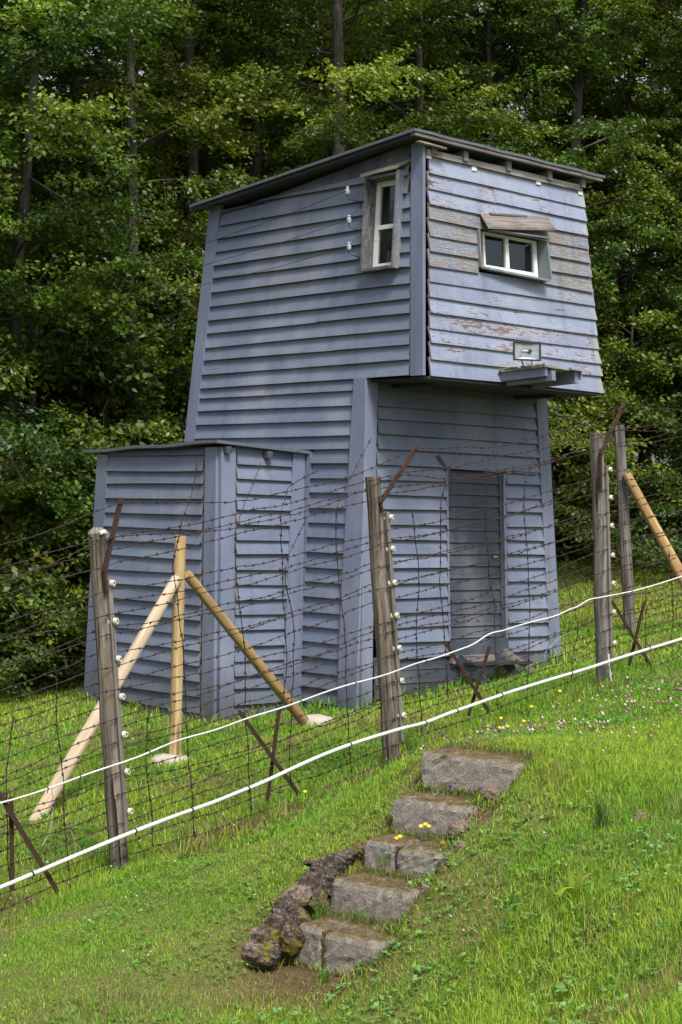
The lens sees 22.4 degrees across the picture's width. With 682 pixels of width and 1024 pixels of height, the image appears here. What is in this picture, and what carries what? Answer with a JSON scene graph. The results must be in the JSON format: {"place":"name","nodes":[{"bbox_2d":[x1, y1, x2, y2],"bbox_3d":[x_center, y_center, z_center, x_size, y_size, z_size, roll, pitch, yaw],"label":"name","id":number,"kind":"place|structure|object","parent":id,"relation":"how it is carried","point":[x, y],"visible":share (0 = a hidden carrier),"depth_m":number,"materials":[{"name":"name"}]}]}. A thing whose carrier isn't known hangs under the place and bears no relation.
{"place":"outdoors","nodes":[
{"label":"outdoors","id":0,"kind":"place"},
{"bbox_2d":[0,501,681,1023],"bbox_3d":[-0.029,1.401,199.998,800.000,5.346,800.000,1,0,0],"label":"ground","id":1,"kind":"structure","parent":0,"point":[304,971],"depth_m":9.93,"materials":[{"name":"plant"}]},
{"bbox_2d":[0,791,59,892],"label":"iron cross support","id":2,"kind":"object","parent":1,"relation":"on","point":[9,808],"visible":0.72,"depth_m":11.41,"materials":[{"name":"metal"}]},
{"bbox_2d":[0,411,86,691],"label":"bush","id":3,"kind":"object","parent":1,"relation":"on","point":[53,658],"visible":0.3,"depth_m":20.42,"materials":[{"name":"green plant"}]},
{"bbox_2d":[0,415,89,702],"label":"bush","id":4,"kind":"object","parent":1,"relation":"on","point":[11,490],"visible":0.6,"depth_m":20.32,"materials":[{"name":"green plant"}]},
{"bbox_2d":[0,400,90,678],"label":"bush","id":5,"kind":"object","parent":1,"relation":"on","point":[76,534],"visible":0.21,"depth_m":21.11,"materials":[{"name":"green plant"}]},
{"bbox_2d":[54,671,70,885],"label":"barbed wire tie","id":6,"kind":"object","parent":1,"relation":"on","point":[61,758],"visible":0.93,"depth_m":11.83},
{"bbox_2d":[0,223,180,651],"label":"bush","id":7,"kind":"object","parent":1,"relation":"on","point":[11,359],"visible":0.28,"depth_m":21.75,"materials":[{"name":"green plant"}]},
{"bbox_2d":[1,377,184,683],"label":"bush","id":8,"kind":"object","parent":1,"relation":"on","point":[77,420],"visible":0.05,"depth_m":22.16,"materials":[{"name":"green plant"}]},
{"bbox_2d":[0,238,189,640],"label":"bush","id":9,"kind":"object","parent":1,"relation":"on","point":[49,387],"visible":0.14,"depth_m":22.63,"materials":[{"name":"green plant"}]},
{"bbox_2d":[0,341,189,639],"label":"bush","id":10,"kind":"object","parent":1,"relation":"on","point":[157,400],"visible":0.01,"depth_m":24.57,"materials":[{"name":"green plant"}]},
{"bbox_2d":[0,0,192,646],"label":"beech tree","id":11,"kind":"object","parent":1,"relation":"on","point":[56,12],"visible":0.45,"depth_m":21.33,"materials":[{"name":"green plant"}]},
{"bbox_2d":[0,8,200,415],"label":"beech tree","id":12,"kind":"object","parent":1,"relation":"on","point":[56,88],"visible":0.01,"depth_m":30.61,"materials":[{"name":"green plant"}]},
{"bbox_2d":[0,0,204,671],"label":"beech tree","id":13,"kind":"object","parent":1,"relation":"on","point":[18,232],"visible":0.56,"depth_m":21.52,"materials":[{"name":"green plant"}]},
{"bbox_2d":[29,575,181,820],"bbox_3d":[-1.985,1.575,14.671,0.120,2.031,2.068,1,0,28],"label":"brace pole","id":14,"kind":"object","parent":1,"relation":"on","point":[144,635],"visible":0.75,"depth_m":14.47,"materials":[{"name":"brown wood"}]},
{"bbox_2d":[88,497,133,871],"bbox_3d":[-1.606,1.285,12.021,0.405,2.775,0.185,1,0,-43],"label":"fence post","id":15,"kind":"object","parent":1,"relation":"on","point":[118,810],"visible":0.98,"depth_m":11.98,"materials":[{"name":"grey wood"}]},
{"bbox_2d":[0,555,680,778],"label":"barbed wire","id":16,"kind":"object","parent":15,"relation":"attached to","point":[136,721],"visible":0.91,"depth_m":13.47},
{"bbox_2d":[0,0,230,448],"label":"beech tree","id":17,"kind":"object","parent":1,"relation":"on","point":[121,94],"visible":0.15,"depth_m":24.84,"materials":[{"name":"green plant"}]},
{"bbox_2d":[75,302,197,587],"bbox_3d":[-1.972,-0.211,23.693,4.220,5.285,3.951,1,0,-26],"label":"bush","id":18,"kind":"object","parent":1,"relation":"on","point":[170,418],"visible":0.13,"depth_m":23.37,"materials":[{"name":"green plant"}]},
{"bbox_2d":[3,0,288,408],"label":"beech tree","id":19,"kind":"object","parent":1,"relation":"on","point":[150,69],"visible":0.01,"depth_m":34.15,"materials":[{"name":"green plant"}]},
{"bbox_2d":[0,0,307,597],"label":"beech tree","id":20,"kind":"object","parent":1,"relation":"on","point":[190,123],"visible":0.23,"depth_m":23.73,"materials":[{"name":"green plant"}]},
{"bbox_2d":[0,1,324,424],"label":"beech tree","id":21,"kind":"object","parent":1,"relation":"on","point":[217,156],"visible":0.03,"depth_m":27.80,"materials":[{"name":"green plant"}]},
{"bbox_2d":[148,753,189,765],"bbox_3d":[-1.546,2.305,15.604,0.387,0.232,0.399,1,0,0],"label":"concrete footing","id":22,"kind":"object","parent":1,"relation":"on","point":[159,757],"visible":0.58,"depth_m":15.49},
{"bbox_2d":[18,0,323,420],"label":"beech tree","id":23,"kind":"object","parent":1,"relation":"on","point":[186,56],"visible":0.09,"depth_m":26.05,"materials":[{"name":"green plant"}]},
{"bbox_2d":[169,535,185,755],"bbox_3d":[-1.484,1.251,15.598,0.116,2.086,0.112,1,0,0],"label":"corner post","id":24,"kind":"object","parent":1,"relation":"on","point":[176,685],"visible":0.76,"depth_m":15.55,"materials":[{"name":"brown wood"}]},
{"bbox_2d":[172,464,197,836],"bbox_3d":[-1.140,1.023,12.584,0.271,2.757,0.036,1,0,-42],"label":"barbed wire tie","id":25,"kind":"object","parent":1,"relation":"on","point":[177,604],"visible":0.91,"depth_m":12.59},
{"bbox_2d":[83,440,312,721],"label":"shed","id":26,"kind":"structure","parent":1,"relation":"on","point":[152,473],"depth_m":17.95,"materials":[{"name":"blue paint"}]},
{"bbox_2d":[112,0,328,422],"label":"beech tree","id":27,"kind":"object","parent":1,"relation":"on","point":[205,152],"depth_m":31.12,"materials":[{"name":"green plant"}]},
{"bbox_2d":[185,570,308,725],"bbox_3d":[-0.846,1.351,16.229,1.694,1.616,0.111,1,0,-45],"label":"brace pole","id":28,"kind":"object","parent":1,"relation":"on","point":[226,623],"visible":0.86,"depth_m":16.13,"materials":[{"name":"brown wood"}]},
{"bbox_2d":[139,0,354,311],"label":"beech tree","id":29,"kind":"object","parent":1,"relation":"on","point":[312,24],"visible":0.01,"depth_m":34.04,"materials":[{"name":"green plant"}]},
{"bbox_2d":[116,0,406,409],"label":"beech tree","id":30,"kind":"object","parent":1,"relation":"on","point":[255,166],"visible":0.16,"depth_m":26.73,"materials":[{"name":"green plant"}]},
{"bbox_2d":[237,706,300,800],"bbox_3d":[-0.568,1.850,13.136,0.664,0.724,0.084,1,0,-45],"label":"iron cross support","id":31,"kind":"object","parent":1,"relation":"on","point":[267,750],"visible":0.98,"depth_m":13.18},
{"bbox_2d":[233,464,261,815],"bbox_3d":[-0.722,0.959,12.944,0.038,2.670,0.266,1,0,44],"label":"barbed wire tie","id":32,"kind":"object","parent":31,"relation":"attached to","point":[240,612],"visible":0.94,"depth_m":12.95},
{"bbox_2d":[284,519,306,782],"bbox_3d":[-0.365,1.064,13.247,0.226,2.042,0.039,1,0,-42],"label":"barbed wire tie","id":33,"kind":"object","parent":31,"relation":"attached to","point":[291,702],"visible":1,"depth_m":13.23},
{"bbox_2d":[121,0,448,317],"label":"beech tree","id":34,"kind":"object","parent":1,"relation":"on","point":[406,107],"visible":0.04,"depth_m":29.46,"materials":[{"name":"green plant"}]},
{"bbox_2d":[241,840,364,966],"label":"rubble kerb","id":35,"kind":"structure","parent":1,"relation":"on","point":[276,933],"depth_m":9.89,"materials":[{"name":"stone"}]},
{"bbox_2d":[157,0,476,296],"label":"beech tree","id":36,"kind":"object","parent":1,"relation":"on","point":[371,59],"visible":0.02,"depth_m":30.34,"materials":[{"name":"green plant"}]},
{"bbox_2d":[159,0,521,384],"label":"beech tree","id":37,"kind":"object","parent":1,"relation":"on","point":[317,132],"visible":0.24,"depth_m":25.75,"materials":[{"name":"green plant"}]},
{"bbox_2d":[0,665,681,1019],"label":"clover","id":38,"kind":"object","parent":1,"relation":"on","point":[418,728],"depth_m":13.98,"materials":[{"name":"plant"}]},
{"bbox_2d":[179,738,539,1021],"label":"dry litter","id":39,"kind":"object","parent":1,"relation":"on","point":[406,876],"visible":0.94,"depth_m":10.25,"materials":[{"name":"brown plant"}]},
{"bbox_2d":[46,665,681,1023],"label":"clover","id":40,"kind":"object","parent":1,"relation":"on","point":[267,905],"depth_m":10.17,"materials":[{"name":"plant"}]},
{"bbox_2d":[365,444,420,766],"bbox_3d":[0.389,0.842,13.999,0.183,2.812,0.530,1,0,45],"label":"fence post","id":41,"kind":"object","parent":1,"relation":"on","point":[383,600],"visible":1,"depth_m":13.94,"materials":[{"name":"grey wood"}]},
{"bbox_2d":[0,511,674,690],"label":"barbed wire","id":42,"kind":"object","parent":41,"relation":"attached to","point":[229,630],"visible":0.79,"depth_m":13.29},
{"bbox_2d":[0,641,679,895],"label":"barbed wire","id":43,"kind":"object","parent":41,"relation":"attached to","point":[208,814],"visible":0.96,"depth_m":13.29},
{"bbox_2d":[0,617,679,852],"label":"barbed wire","id":44,"kind":"object","parent":41,"relation":"attached to","point":[238,768],"visible":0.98,"depth_m":13.53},
{"bbox_2d":[0,625,680,866],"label":"barbed wire","id":45,"kind":"object","parent":41,"relation":"attached to","point":[152,811],"visible":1,"depth_m":13.38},
{"bbox_2d":[0,541,680,743],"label":"barbed wire","id":46,"kind":"object","parent":41,"relation":"attached to","point":[289,662],"visible":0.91,"depth_m":13.59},
{"bbox_2d":[0,656,680,910],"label":"barbed wire","id":47,"kind":"object","parent":41,"relation":"attached to","point":[196,835],"visible":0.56,"depth_m":12.44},
{"bbox_2d":[0,638,681,889],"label":"white cable","id":48,"kind":"object","parent":41,"relation":"attached to","point":[191,810],"visible":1,"depth_m":13.12,"materials":[{"name":"plastic"}]},
{"bbox_2d":[0,576,681,803],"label":"white cable","id":49,"kind":"object","parent":41,"relation":"attached to","point":[149,752],"visible":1,"depth_m":13.19,"materials":[{"name":"plastic"}]},
{"bbox_2d":[0,406,681,544],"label":"barbed wire","id":50,"kind":"object","parent":41,"relation":"attached to","point":[143,502],"visible":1,"depth_m":13.36,"materials":[{"name":"metal"}]},
{"bbox_2d":[0,529,681,725],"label":"barbed wire","id":51,"kind":"object","parent":41,"relation":"attached to","point":[254,658],"visible":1,"depth_m":13.37,"materials":[{"name":"metal"}]},
{"bbox_2d":[0,428,681,584],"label":"barbed wire","id":52,"kind":"object","parent":41,"relation":"attached to","point":[237,527],"visible":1,"depth_m":13.20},
{"bbox_2d":[0,552,681,760],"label":"barbed wire","id":53,"kind":"object","parent":41,"relation":"attached to","point":[186,699],"visible":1,"depth_m":13.32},
{"bbox_2d":[0,475,681,641],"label":"barbed wire","id":54,"kind":"object","parent":41,"relation":"attached to","point":[199,593],"visible":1,"depth_m":13.36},
{"bbox_2d":[0,571,681,785],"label":"barbed wire","id":55,"kind":"object","parent":41,"relation":"attached to","point":[218,710],"visible":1,"depth_m":13.37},
{"bbox_2d":[0,457,681,623],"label":"barbed wire","id":56,"kind":"object","parent":41,"relation":"attached to","point":[132,587],"visible":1,"depth_m":13.31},
{"bbox_2d":[0,495,681,668],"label":"barbed wire","id":57,"kind":"object","parent":41,"relation":"attached to","point":[199,614],"visible":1,"depth_m":13.31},
{"bbox_2d":[0,510,681,701],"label":"barbed wire","id":58,"kind":"object","parent":41,"relation":"attached to","point":[230,634],"visible":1,"depth_m":13.33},
{"bbox_2d":[0,593,681,820],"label":"barbed wire","id":59,"kind":"object","parent":41,"relation":"attached to","point":[299,716],"visible":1,"depth_m":13.37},
{"bbox_2d":[0,606,681,834],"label":"barbed wire","id":60,"kind":"object","parent":41,"relation":"attached to","point":[217,763],"visible":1,"depth_m":13.37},
{"bbox_2d":[0,418,681,568],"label":"barbed wire","id":61,"kind":"object","parent":41,"relation":"attached to","point":[264,508],"visible":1,"depth_m":13.29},
{"bbox_2d":[0,436,681,595],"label":"barbed wire","id":62,"kind":"object","parent":41,"relation":"attached to","point":[168,551],"visible":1,"depth_m":13.24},
{"bbox_2d":[334,439,370,774],"bbox_3d":[0.076,0.763,13.732,0.041,2.726,0.398,1,0,45],"label":"barbed wire tie","id":63,"kind":"object","parent":62,"relation":"attached to","point":[346,655],"visible":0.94,"depth_m":13.71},
{"bbox_2d":[439,437,467,697],"bbox_3d":[0.936,0.463,14.530,0.036,2.205,0.351,1,0,44],"label":"barbed wire tie","id":64,"kind":"object","parent":62,"relation":"attached to","point":[440,547],"visible":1,"depth_m":14.45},
{"bbox_2d":[0,528,681,715],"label":"barbed wire","id":65,"kind":"object","parent":41,"relation":"attached to","point":[129,677],"visible":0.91,"depth_m":13.44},
{"bbox_2d":[0,487,681,666],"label":"barbed wire","id":66,"kind":"object","parent":41,"relation":"attached to","point":[163,619],"visible":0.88,"depth_m":13.40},
{"bbox_2d":[279,470,317,714],"bbox_3d":[-0.344,0.625,13.372,0.038,1.915,0.410,1,0,44],"label":"barbed wire tie","id":67,"kind":"object","parent":66,"relation":"attached to","point":[283,592],"visible":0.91,"depth_m":13.28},
{"bbox_2d":[0,467,681,638],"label":"barbed wire","id":68,"kind":"object","parent":41,"relation":"attached to","point":[117,600],"visible":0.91,"depth_m":13.37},
{"bbox_2d":[0,599,681,827],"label":"barbed wire","id":69,"kind":"object","parent":41,"relation":"attached to","point":[159,772],"visible":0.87,"depth_m":13.64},
{"bbox_2d":[1,651,681,907],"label":"barbed wire","id":70,"kind":"object","parent":41,"relation":"attached to","point":[68,882],"visible":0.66,"depth_m":13.90,"materials":[{"name":"metal"}]},
{"bbox_2d":[184,128,604,710],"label":"watchtower","id":71,"kind":"structure","parent":1,"relation":"on","point":[427,297],"depth_m":18.27,"materials":[{"name":"blue paint"}]},
{"bbox_2d":[373,179,395,266],"bbox_3d":[0.509,-2.953,17.664,0.081,0.909,0.431,1,0,-43],"label":"window frame","id":72,"kind":"structure","parent":71,"relation":"in","point":[380,185],"depth_m":17.78,"materials":[{"name":"white paint"}]},
{"bbox_2d":[448,470,503,638],"bbox_3d":[1.449,0.461,18.763,0.890,1.811,0.137,1,0,-43],"label":"door","id":73,"kind":"structure","parent":71,"relation":"in","point":[469,495],"depth_m":18.77,"materials":[{"name":"wood"}]},
{"bbox_2d":[480,231,537,276],"bbox_3d":[1.777,-2.708,18.154,0.849,0.399,0.073,1,0,-43],"label":"window frame","id":74,"kind":"structure","parent":71,"relation":"in","point":[534,265],"depth_m":18.11,"materials":[{"name":"white paint"}]},
{"bbox_2d":[513,341,540,366],"bbox_3d":[1.882,-1.605,17.579,0.290,0.264,0.164,1,0,-11],"label":"floodlight","id":75,"kind":"object","parent":71,"relation":"on","point":[526,351],"visible":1,"depth_m":17.53,"materials":[{"name":"grey"}]},
{"bbox_2d":[273,750,545,984],"bbox_3d":[0.395,2.044,10.278,0.903,1.122,1.996,1,0,37],"label":"grass fringe","id":76,"kind":"object","parent":1,"relation":"on","point":[396,929],"depth_m":10.14,"materials":[{"name":"plant"}]},
{"bbox_2d":[297,746,529,976],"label":"stone stairs","id":77,"kind":"structure","parent":1,"relation":"on","point":[334,949],"depth_m":10.27,"materials":[{"name":"stone"}]},
{"bbox_2d":[248,0,651,474],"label":"beech tree","id":78,"kind":"object","parent":1,"relation":"on","point":[421,41],"visible":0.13,"depth_m":27.34,"materials":[{"name":"green plant"}]},
{"bbox_2d":[230,781,681,1023],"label":"broad weed leaves","id":79,"kind":"object","parent":1,"relation":"on","point":[561,984],"visible":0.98,"depth_m":9.05,"materials":[{"name":"green plant"}]},
{"bbox_2d":[447,819,469,840],"bbox_3d":[0.715,1.920,10.367,0.150,0.133,0.133,1,0,0],"label":"rock","id":80,"kind":"object","parent":1,"relation":"on","point":[454,828],"visible":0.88,"depth_m":10.32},
{"bbox_2d":[443,641,490,715],"bbox_3d":[1.100,1.460,15.141,0.685,0.680,0.084,1,0,-45],"label":"iron cross support","id":81,"kind":"object","parent":1,"relation":"on","point":[474,688],"visible":0.91,"depth_m":15.21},
{"bbox_2d":[358,0,617,426],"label":"beech tree","id":82,"kind":"object","parent":1,"relation":"on","point":[439,62],"visible":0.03,"depth_m":30.68,"materials":[{"name":"green plant"}]},
{"bbox_2d":[484,442,502,707],"bbox_3d":[1.315,0.558,15.021,0.249,2.356,0.038,1,0,-44],"label":"barbed wire tie","id":83,"kind":"object","parent":1,"relation":"on","point":[488,551],"visible":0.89,"depth_m":15.01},
{"bbox_2d":[458,648,536,685],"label":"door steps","id":84,"kind":"structure","parent":1,"relation":"on","point":[510,668],"depth_m":18.70,"materials":[{"name":"wood"}]},
{"bbox_2d":[390,0,632,364],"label":"beech tree","id":85,"kind":"object","parent":1,"relation":"on","point":[445,29],"visible":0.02,"depth_m":33.42,"materials":[{"name":"green plant"}]},
{"bbox_2d":[372,0,681,576],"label":"beech tree","id":86,"kind":"object","parent":1,"relation":"on","point":[579,51],"visible":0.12,"depth_m":28.63,"materials":[{"name":"green plant"}]},
{"bbox_2d":[522,435,545,691],"bbox_3d":[1.706,0.467,15.353,0.038,2.317,0.294,1,0,43],"label":"barbed wire tie","id":87,"kind":"object","parent":1,"relation":"on","point":[523,506],"visible":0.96,"depth_m":15.32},
{"bbox_2d":[453,1,636,498],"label":"beech tree","id":88,"kind":"object","parent":1,"relation":"on","point":[546,104],"depth_m":37.35,"materials":[{"name":"green plant"}]},
{"bbox_2d":[432,0,671,537],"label":"beech tree","id":89,"kind":"object","parent":1,"relation":"on","point":[568,121],"visible":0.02,"depth_m":31.38,"materials":[{"name":"green plant"}]},
{"bbox_2d":[453,0,681,539],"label":"beech tree","id":90,"kind":"object","parent":1,"relation":"on","point":[620,130],"visible":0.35,"depth_m":28.77,"materials":[{"name":"green plant"}]},
{"bbox_2d":[464,0,681,503],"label":"beech tree","id":91,"kind":"object","parent":1,"relation":"on","point":[669,265],"visible":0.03,"depth_m":32.58,"materials":[{"name":"green plant"}]},
{"bbox_2d":[556,867,593,895],"bbox_3d":[1.248,1.958,9.120,0.214,0.152,0.097,1,0,20],"label":"broad leaved plant","id":92,"kind":"object","parent":1,"relation":"on","point":[580,878],"visible":0.99,"depth_m":9.14,"materials":[{"name":"green plant"}]},
{"bbox_2d":[485,0,681,542],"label":"beech tree","id":93,"kind":"object","parent":1,"relation":"on","point":[656,10],"visible":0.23,"depth_m":29.99,"materials":[{"name":"green plant"}]},
{"bbox_2d":[583,790,626,827],"bbox_3d":[1.482,1.706,9.852,0.314,0.212,0.301,1,0,37],"label":"grass tuft","id":94,"kind":"object","parent":1,"relation":"on","point":[600,816],"visible":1,"depth_m":9.89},
{"bbox_2d":[590,402,625,685],"bbox_3d":[2.460,0.375,16.055,0.394,2.813,0.188,1,0,-45],"label":"fence post","id":95,"kind":"object","parent":1,"relation":"on","point":[603,583],"visible":0.98,"depth_m":16.00,"materials":[{"name":"grey wood"}]},
{"bbox_2d":[1,429,681,581],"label":"barbed wire","id":96,"kind":"object","parent":95,"relation":"attached to","point":[151,541],"visible":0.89,"depth_m":13.45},
{"bbox_2d":[3,581,681,795],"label":"barbed wire","id":97,"kind":"object","parent":95,"relation":"attached to","point":[139,741],"visible":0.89,"depth_m":13.48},
{"bbox_2d":[539,4,681,486],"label":"beech tree","id":98,"kind":"object","parent":1,"relation":"on","point":[643,457],"visible":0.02,"depth_m":37.57,"materials":[{"name":"green plant"}]},
{"bbox_2d":[547,1,680,471],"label":"beech tree","id":99,"kind":"object","parent":1,"relation":"on","point":[661,255],"depth_m":43.10,"materials":[{"name":"green plant"}]},
{"bbox_2d":[547,372,681,574],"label":"bush","id":100,"kind":"object","parent":1,"relation":"on","point":[595,404],"visible":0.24,"depth_m":27.56,"materials":[{"name":"green plant"}]},
{"bbox_2d":[548,266,681,562],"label":"bush","id":101,"kind":"object","parent":1,"relation":"on","point":[608,357],"visible":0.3,"depth_m":28.23,"materials":[{"name":"green plant"}]},
{"bbox_2d":[553,288,681,562],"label":"bush","id":102,"kind":"object","parent":1,"relation":"on","point":[645,375],"visible":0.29,"depth_m":28.45,"materials":[{"name":"green plant"}]},
{"bbox_2d":[557,0,681,560],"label":"beech tree","id":103,"kind":"object","parent":1,"relation":"on","point":[672,55],"visible":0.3,"depth_m":29.35,"materials":[{"name":"green plant"}]},
{"bbox_2d":[563,0,681,473],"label":"beech tree","id":104,"kind":"object","parent":1,"relation":"on","point":[642,88],"visible":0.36,"depth_m":29.85,"materials":[{"name":"green plant"}]},
{"bbox_2d":[614,425,635,630],"bbox_3d":[3.629,0.231,21.997,0.346,2.692,0.157,1,0,0],"label":"fence post","id":105,"kind":"object","parent":1,"relation":"on","point":[624,531],"visible":0.8,"depth_m":21.94,"materials":[{"name":"grey wood"}]},
{"bbox_2d":[612,599,651,665],"bbox_3d":[2.810,1.205,16.768,0.736,0.724,0.084,1,0,-45],"label":"iron cross support","id":106,"kind":"object","parent":1,"relation":"on","point":[635,642],"visible":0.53,"depth_m":16.82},
{"bbox_2d":[609,285,681,571],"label":"bush","id":107,"kind":"object","parent":1,"relation":"on","point":[677,547],"visible":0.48,"depth_m":28.11,"materials":[{"name":"green plant"}]},
{"bbox_2d":[622,472,681,587],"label":"brace pole","id":108,"kind":"object","parent":1,"relation":"on","point":[653,524],"visible":0.93,"depth_m":21.61,"materials":[{"name":"brown wood"}]},
{"bbox_2d":[0,657,681,884],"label":"grass","id":109,"kind":"structure","parent":0,"point":[564,698],"depth_m":14.42,"materials":[{"name":"plant"}]},
{"bbox_2d":[0,612,681,749],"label":"grass","id":110,"kind":"structure","parent":0,"point":[561,669],"depth_m":18.02,"materials":[{"name":"plant"}]},
{"bbox_2d":[3,1,681,497],"label":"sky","id":111,"kind":"structure","parent":0,"point":[653,459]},
{"bbox_2d":[556,543,681,630],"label":"grass","id":112,"kind":"structure","parent":0,"point":[586,611],"depth_m":25.97,"materials":[{"name":"plant"}]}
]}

